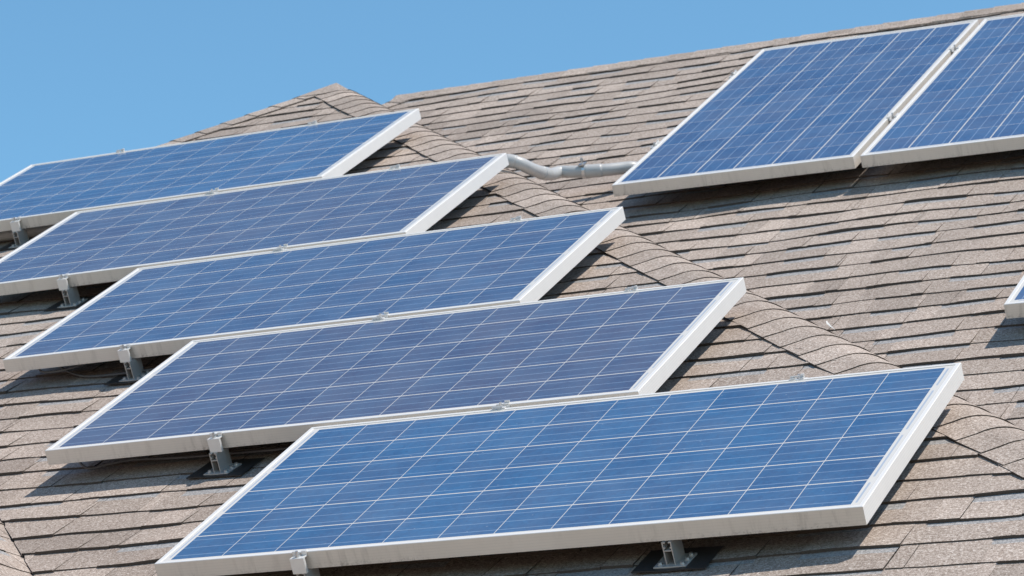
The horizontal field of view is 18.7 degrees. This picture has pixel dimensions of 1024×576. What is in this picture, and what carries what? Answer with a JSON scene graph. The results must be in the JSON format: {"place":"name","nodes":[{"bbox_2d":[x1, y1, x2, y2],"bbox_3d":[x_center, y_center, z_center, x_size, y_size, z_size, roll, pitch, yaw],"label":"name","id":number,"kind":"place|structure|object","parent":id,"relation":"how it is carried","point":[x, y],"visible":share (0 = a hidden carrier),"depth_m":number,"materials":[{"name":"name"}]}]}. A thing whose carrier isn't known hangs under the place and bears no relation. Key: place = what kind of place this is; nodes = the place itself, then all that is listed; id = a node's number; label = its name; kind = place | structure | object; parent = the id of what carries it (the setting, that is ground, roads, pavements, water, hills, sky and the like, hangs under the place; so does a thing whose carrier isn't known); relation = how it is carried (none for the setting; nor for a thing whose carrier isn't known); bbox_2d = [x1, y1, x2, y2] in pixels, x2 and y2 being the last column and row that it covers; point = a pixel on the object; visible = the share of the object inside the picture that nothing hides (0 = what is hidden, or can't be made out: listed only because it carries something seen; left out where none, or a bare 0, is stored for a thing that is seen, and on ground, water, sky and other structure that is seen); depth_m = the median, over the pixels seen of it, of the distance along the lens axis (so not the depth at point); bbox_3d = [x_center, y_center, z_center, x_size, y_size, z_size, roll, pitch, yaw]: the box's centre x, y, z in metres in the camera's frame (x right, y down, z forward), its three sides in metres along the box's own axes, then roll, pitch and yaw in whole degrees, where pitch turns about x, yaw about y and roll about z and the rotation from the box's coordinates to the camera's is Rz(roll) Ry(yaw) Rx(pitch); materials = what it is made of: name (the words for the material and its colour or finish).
{"place":"outdoors","nodes":[
{"label":"outdoors","id":0,"kind":"place"},
{"bbox_2d":[0,0,1023,182],"label":"sky","id":1,"kind":"structure","parent":0,"point":[79,78],"materials":[{"name":"blue"}]},
{"label":"ground","id":2,"kind":"structure","parent":0,"visible":0},
{"bbox_2d":[0,2,1023,575],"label":"house","id":3,"kind":"structure","parent":2,"relation":"on","point":[900,266],"depth_m":10.33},
{"bbox_2d":[0,228,32,250],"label":"mounting foot","id":4,"kind":"object","parent":3,"relation":"attached to","point":[21,237],"visible":0.55,"depth_m":12.93},
{"bbox_2d":[10,216,20,231],"bbox_3d":[-2.059,-0.267,12.912,0.040,0.058,0.034,-7,16,24],"label":"end clamp","id":5,"kind":"object","parent":4,"relation":"attached to","point":[15,225],"visible":1,"depth_m":12.90,"materials":[{"name":"metal"}]},
{"bbox_2d":[0,108,420,231],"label":"solar panel","id":6,"kind":"object","parent":4,"relation":"on","point":[45,194],"visible":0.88,"depth_m":13.07,"materials":[{"name":"blue glass"}]},
{"bbox_2d":[44,286,96,310],"bbox_3d":[-1.656,0.027,11.711,0.196,0.068,0.141,-6,17,28],"label":"mounting foot","id":7,"kind":"object","parent":3,"relation":"attached to","point":[72,298],"visible":0.98,"depth_m":11.69},
{"bbox_2d":[57,273,68,290],"bbox_3d":[-1.684,-0.025,11.680,0.040,0.058,0.034,-7,16,24],"label":"end clamp","id":8,"kind":"object","parent":7,"relation":"attached to","point":[62,282],"visible":1,"depth_m":11.67,"materials":[{"name":"metal"}]},
{"bbox_2d":[0,153,508,295],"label":"solar panel","id":9,"kind":"object","parent":7,"relation":"on","point":[103,245],"visible":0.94,"depth_m":11.85,"materials":[{"name":"blue glass"}]},
{"bbox_2d":[205,188,218,193],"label":"clamp","id":10,"kind":"object","parent":9,"relation":"on","point":[213,191],"visible":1,"depth_m":12.51,"materials":[{"name":"metal"}]},
{"bbox_2d":[104,358,150,384],"bbox_3d":[-1.267,0.267,10.474,0.196,0.068,0.141,-5,17,29],"label":"mounting foot","id":11,"kind":"object","parent":3,"relation":"attached to","point":[134,368],"visible":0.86,"depth_m":10.45},
{"bbox_2d":[117,343,131,362],"bbox_3d":[-1.299,0.216,10.443,0.040,0.058,0.034,-7,16,24],"label":"end clamp","id":12,"kind":"object","parent":11,"relation":"attached to","point":[123,353],"visible":1,"depth_m":10.43,"materials":[{"name":"metal"}]},
{"bbox_2d":[3,207,625,372],"bbox_3d":[-0.677,0.005,10.685,1.956,0.048,0.992,-7,16,24],"label":"solar panel","id":13,"kind":"object","parent":11,"relation":"on","point":[166,309],"visible":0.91,"depth_m":10.61,"materials":[{"name":"blue glass"}]},
{"bbox_2d":[38,364,84,372],"bbox_3d":[-1.497,0.250,10.650,0.366,0.098,0.106,-7,-18,24],"label":"cable","id":14,"kind":"object","parent":13,"relation":"hanging from","point":[76,366],"visible":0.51,"depth_m":10.60,"materials":[{"name":"black rubber"}]},
{"bbox_2d":[60,366,154,377],"bbox_3d":[-1.156,0.218,10.516,1.026,0.148,0.117,-7,-18,26],"label":"cable","id":15,"kind":"object","parent":13,"relation":"hanging from","point":[102,375],"visible":0.4,"depth_m":10.56,"materials":[{"name":"black rubber"}]},
{"bbox_2d":[273,244,287,250],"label":"clamp","id":16,"kind":"object","parent":13,"relation":"on","point":[285,246],"visible":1,"depth_m":11.28,"materials":[{"name":"metal"}]},
{"bbox_2d":[510,216,521,220],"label":"end clamp","id":17,"kind":"object","parent":13,"relation":"attached to","point":[517,218],"visible":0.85,"depth_m":10.87,"materials":[{"name":"metal"}]},
{"bbox_2d":[186,448,263,478],"bbox_3d":[-0.858,0.506,9.222,0.196,0.068,0.141,-5,17,29],"label":"mounting foot","id":18,"kind":"object","parent":3,"relation":"on","point":[221,464],"visible":1,"depth_m":9.20},
{"bbox_2d":[207,431,223,452],"bbox_3d":[-0.874,0.453,9.188,0.040,0.058,0.034,-7,16,24],"label":"end clamp","id":19,"kind":"object","parent":18,"relation":"attached to","point":[214,443],"visible":1,"depth_m":9.18,"materials":[{"name":"metal"}]},
{"bbox_2d":[45,277,746,464],"bbox_3d":[-0.351,0.253,9.475,1.956,0.048,0.992,-7,16,24],"label":"solar panel","id":20,"kind":"object","parent":18,"relation":"on","point":[289,385],"visible":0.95,"depth_m":9.40,"materials":[{"name":"blue glass"}]},
{"bbox_2d":[79,446,289,469],"bbox_3d":[-0.701,0.449,9.269,1.425,0.098,0.088,-7,-18,24],"label":"cable","id":21,"kind":"object","parent":20,"relation":"hanging from","point":[176,457],"visible":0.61,"depth_m":9.37,"materials":[{"name":"black rubber"}]},
{"bbox_2d":[372,312,388,319],"bbox_3d":[-0.423,0.094,10.030,0.040,0.026,0.044,-7,16,24],"label":"clamp","id":22,"kind":"object","parent":20,"relation":"on","point":[382,316],"visible":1,"depth_m":10.03,"materials":[{"name":"metal"}]},
{"bbox_2d":[625,285,637,290],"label":"end clamp","id":23,"kind":"object","parent":20,"relation":"attached to","point":[632,288],"visible":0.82,"depth_m":9.65,"materials":[{"name":"metal"}]},
{"bbox_2d":[296,568,319,575],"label":"mounting foot","id":24,"kind":"object","parent":3,"relation":"attached to","point":[313,572],"visible":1,"depth_m":8.00},
{"bbox_2d":[289,549,307,573],"bbox_3d":[-0.544,0.701,7.976,0.040,0.058,0.034,-7,16,24],"label":"end clamp","id":25,"kind":"object","parent":24,"relation":"attached to","point":[298,563],"visible":1,"depth_m":7.96,"materials":[{"name":"metal"}]},
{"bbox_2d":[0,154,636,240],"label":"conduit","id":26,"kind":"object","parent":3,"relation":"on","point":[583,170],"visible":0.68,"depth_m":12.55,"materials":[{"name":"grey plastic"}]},
{"bbox_2d":[631,539,722,573],"bbox_3d":[0.400,0.637,7.618,0.196,0.068,0.141,-6,16,26],"label":"mounting foot","id":27,"kind":"object","parent":3,"relation":"attached to","point":[673,555],"visible":1,"depth_m":7.60},
{"bbox_2d":[154,363,963,575],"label":"solar panel","id":28,"kind":"object","parent":27,"relation":"on","point":[831,451],"visible":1,"depth_m":8.09,"materials":[{"name":"blue glass"}]},
{"bbox_2d":[492,400,509,409],"bbox_3d":[-0.031,0.335,8.790,0.040,0.026,0.044,-7,16,24],"label":"clamp","id":29,"kind":"object","parent":28,"relation":"on","point":[500,405],"visible":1,"depth_m":8.79,"materials":[{"name":"metal"}]},
{"bbox_2d":[790,373,807,379],"bbox_3d":[0.780,0.261,8.422,0.040,0.062,0.034,-7,16,24],"label":"end clamp","id":30,"kind":"object","parent":28,"relation":"attached to","point":[800,376],"visible":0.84,"depth_m":8.41,"materials":[{"name":"metal"}]},
{"bbox_2d":[860,14,1023,167],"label":"solar panel","id":31,"kind":"object","parent":3,"relation":"attached to","point":[967,99],"visible":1,"depth_m":12.01,"materials":[{"name":"blue glass"}]},
{"bbox_2d":[886,113,898,120],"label":"clamp","id":32,"kind":"object","parent":31,"relation":"attached to","point":[890,117],"visible":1,"depth_m":12.12,"materials":[{"name":"metal"}]},
{"bbox_2d":[1004,276,1023,318],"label":"solar panel","id":33,"kind":"object","parent":3,"relation":"on","point":[1014,305],"visible":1,"depth_m":9.53,"materials":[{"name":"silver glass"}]},
{"label":"mounting foot","id":34,"kind":"object","parent":3,"relation":"attached to","visible":0},
{"bbox_2d":[728,70,737,78],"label":"end clamp","id":35,"kind":"object","parent":34,"relation":"attached to","point":[732,74],"visible":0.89,"depth_m":13.45,"materials":[{"name":"metal"}]},
{"label":"mounting foot","id":36,"kind":"object","parent":3,"relation":"attached to","visible":0},
{"bbox_2d":[650,140,659,149],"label":"end clamp","id":37,"kind":"object","parent":36,"relation":"attached to","point":[655,144],"visible":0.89,"depth_m":12.57,"materials":[{"name":"metal"}]},
{"bbox_2d":[612,20,978,196],"bbox_3d":[1.202,-0.756,12.744,0.992,0.049,1.956,-6,17,25],"label":"solar panel","id":38,"kind":"object","parent":36,"relation":"on","point":[804,108],"visible":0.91,"depth_m":12.57,"materials":[{"name":"blue glass"}]},
{"bbox_2d":[949,45,960,51],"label":"clamp","id":39,"kind":"object","parent":38,"relation":"attached to","point":[953,48],"visible":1,"depth_m":12.97,"materials":[{"name":"metal"}]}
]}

